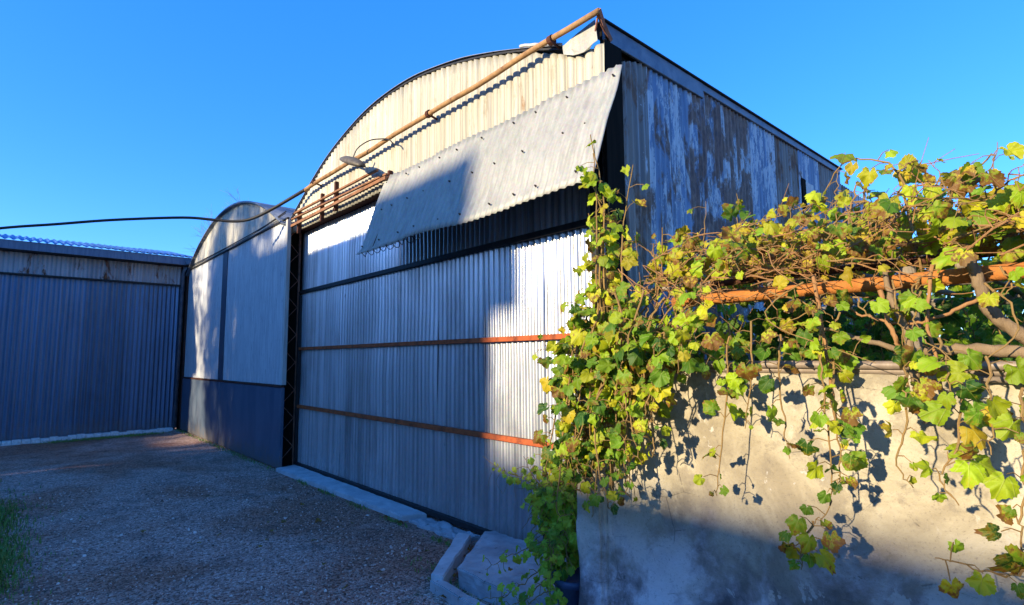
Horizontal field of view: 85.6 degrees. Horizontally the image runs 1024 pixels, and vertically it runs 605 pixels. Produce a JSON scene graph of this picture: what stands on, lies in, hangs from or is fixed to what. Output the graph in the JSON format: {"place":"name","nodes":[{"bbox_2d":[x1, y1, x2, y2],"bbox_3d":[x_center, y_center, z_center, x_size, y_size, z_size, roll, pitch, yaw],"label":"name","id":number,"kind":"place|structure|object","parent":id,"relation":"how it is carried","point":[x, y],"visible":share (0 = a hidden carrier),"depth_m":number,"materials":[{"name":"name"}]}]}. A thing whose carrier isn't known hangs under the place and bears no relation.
{"place":"outdoors","nodes":[
{"label":"outdoors","id":0,"kind":"place"},
{"bbox_2d":[0,428,493,604],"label":"gravel ground","id":1,"kind":"structure","parent":0,"point":[110,464],"depth_m":5.14,"materials":[{"name":"grey gravel"}]},
{"bbox_2d":[0,477,80,604],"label":"grass tuft","id":2,"kind":"object","parent":1,"relation":"on","point":[4,555],"visible":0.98,"depth_m":4.74,"materials":[{"name":"green plant"}]},
{"bbox_2d":[0,234,192,445],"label":"blue shed","id":3,"kind":"structure","parent":1,"relation":"on","point":[91,342],"depth_m":12.10,"materials":[{"name":"metal"}]},
{"bbox_2d":[32,430,175,444],"bbox_3d":[-8.614,2.852,11.721,0.632,0.034,2.713,-6,-8,43],"label":"kerb","id":4,"kind":"object","parent":1,"relation":"on","point":[97,438],"depth_m":11.66,"materials":[{"name":"grey concrete"}]},
{"bbox_2d":[186,188,241,249],"bbox_3d":[-10.763,-0.241,23.701,5.758,8.622,4.065,2,-6,-26],"label":"bare tree","id":5,"kind":"object","parent":1,"relation":"on","point":[210,217],"visible":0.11,"depth_m":22.14,"materials":[{"name":"brown plant"}]},
{"bbox_2d":[179,201,294,467],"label":"arched shed","id":6,"kind":"structure","parent":1,"relation":"on","point":[234,369],"depth_m":9.93,"materials":[{"name":"grey metal"}]},
{"bbox_2d":[190,211,286,267],"bbox_3d":[-5.603,-1.080,10.823,0.044,0.123,6.451,5,-8,-41],"label":"power cable","id":7,"kind":"object","parent":6,"relation":"attached to","point":[264,226],"visible":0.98,"depth_m":9.95,"materials":[{"name":"black rubber"}]},
{"bbox_2d":[273,232,302,467],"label":"lattice column","id":8,"kind":"structure","parent":1,"relation":"on","point":[295,283],"depth_m":8.56,"materials":[{"name":"brown metal"}]},
{"bbox_2d":[176,429,494,604],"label":"weeds","id":9,"kind":"object","parent":1,"relation":"on","point":[390,519],"visible":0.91,"depth_m":6.10,"materials":[{"name":"green plant"}]},
{"bbox_2d":[276,465,426,520],"bbox_3d":[-2.164,2.322,6.836,0.312,0.120,3.604,5,-8,-41],"label":"door sill","id":10,"kind":"structure","parent":1,"relation":"on","point":[391,508],"depth_m":6.44,"materials":[{"name":"concrete"}]},
{"bbox_2d":[409,518,480,541],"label":"broken paving","id":11,"kind":"structure","parent":1,"relation":"on","point":[445,529],"depth_m":5.21,"materials":[{"name":"concrete"}]},
{"bbox_2d":[431,533,470,582],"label":"concrete kerb","id":12,"kind":"structure","parent":1,"relation":"on","point":[452,556],"depth_m":4.24,"materials":[{"name":"grey concrete"}]},
{"bbox_2d":[430,579,485,604],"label":"concrete kerb","id":13,"kind":"structure","parent":1,"relation":"on","point":[454,595],"depth_m":3.67,"materials":[{"name":"grey concrete"}]},
{"bbox_2d":[457,531,566,604],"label":"concrete step","id":14,"kind":"object","parent":1,"relation":"on","point":[473,577],"visible":0.47,"depth_m":3.90,"materials":[{"name":"grey concrete"}]},
{"bbox_2d":[477,439,578,604],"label":"creeper","id":15,"kind":"object","parent":1,"relation":"on","point":[557,546],"visible":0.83,"depth_m":3.44,"materials":[{"name":"green plant"}]},
{"bbox_2d":[551,567,579,604],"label":"flower pot","id":16,"kind":"object","parent":1,"relation":"on","point":[569,587],"visible":0.38,"depth_m":3.25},
{"bbox_2d":[290,18,899,544],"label":"arched barn","id":17,"kind":"structure","parent":1,"relation":"on","point":[442,282],"depth_m":5.28,"materials":[{"name":"grey metal"}]},
{"bbox_2d":[291,169,392,233],"bbox_3d":[-2.384,-1.382,7.402,0.095,0.480,2.960,5,-8,-41],"label":"rail rack","id":18,"kind":"object","parent":17,"relation":"attached to","point":[364,186],"visible":0.91,"depth_m":7.36,"materials":[{"name":"metal"}]},
{"bbox_2d":[304,8,612,191],"bbox_3d":[-1.124,-1.840,6.100,0.281,0.147,5.524,5,-8,-41],"label":"gable pole","id":19,"kind":"object","parent":17,"relation":"attached to","point":[549,40],"visible":0.83,"depth_m":4.88,"materials":[{"name":"brown metal"}]},
{"bbox_2d":[0,188,304,229],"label":"bent pipe","id":20,"kind":"object","parent":19,"relation":"attached to","point":[298,193],"visible":1,"depth_m":8.07,"materials":[{"name":"black metal"}]},
{"bbox_2d":[340,138,394,166],"bbox_3d":[-1.782,-1.688,6.467,0.316,0.382,1.114,5,-8,-41],"label":"flood lamp","id":21,"kind":"object","parent":19,"relation":"attached to","point":[352,161],"visible":1,"depth_m":6.32,"materials":[{"name":"black metal"}]},
{"bbox_2d":[293,136,625,544],"bbox_3d":[-1.208,0.428,6.233,0.105,3.555,6.210,5,-8,-41],"label":"door","id":22,"kind":"structure","parent":17,"relation":"in","point":[415,365],"depth_m":5.66,"materials":[{"name":"grey metal"}]},
{"bbox_2d":[532,134,733,528],"bbox_3d":[0.522,0.471,2.899,0.555,2.884,1.423,3,-7,-29],"label":"climbing vine","id":23,"kind":"object","parent":1,"relation":"on","point":[597,375],"visible":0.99,"depth_m":2.85,"materials":[{"name":"green plant"}]},
{"bbox_2d":[576,361,1023,604],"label":"rendered wall","id":24,"kind":"structure","parent":1,"relation":"on","point":[674,534],"depth_m":2.37,"materials":[{"name":"beige paint"}]},
{"bbox_2d":[602,251,1023,489],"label":"pergola","id":25,"kind":"object","parent":1,"relation":"on","point":[860,287],"visible":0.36,"depth_m":2.36,"materials":[{"name":"brown metal"}]},
{"bbox_2d":[615,137,1023,604],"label":"grapevine","id":26,"kind":"object","parent":1,"relation":"on","point":[981,221],"visible":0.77,"depth_m":2.10,"materials":[{"name":"green plant"}]},
{"bbox_2d":[750,287,1006,360],"bbox_3d":[3.032,0.885,3.997,1.225,2.212,2.586,5,-8,-41],"label":"garden shrub","id":27,"kind":"object","parent":1,"relation":"on","point":[860,321],"visible":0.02,"depth_m":4.10,"materials":[{"name":"green plant"}]},
{"bbox_2d":[830,282,1023,360],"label":"garden hedge","id":28,"kind":"object","parent":1,"relation":"on","point":[973,317],"visible":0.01,"depth_m":5.24,"materials":[{"name":"green plant"}]},
{"bbox_2d":[0,0,1023,336],"label":"sky","id":29,"kind":"structure","parent":0,"point":[110,109],"materials":[{"name":"blue"}]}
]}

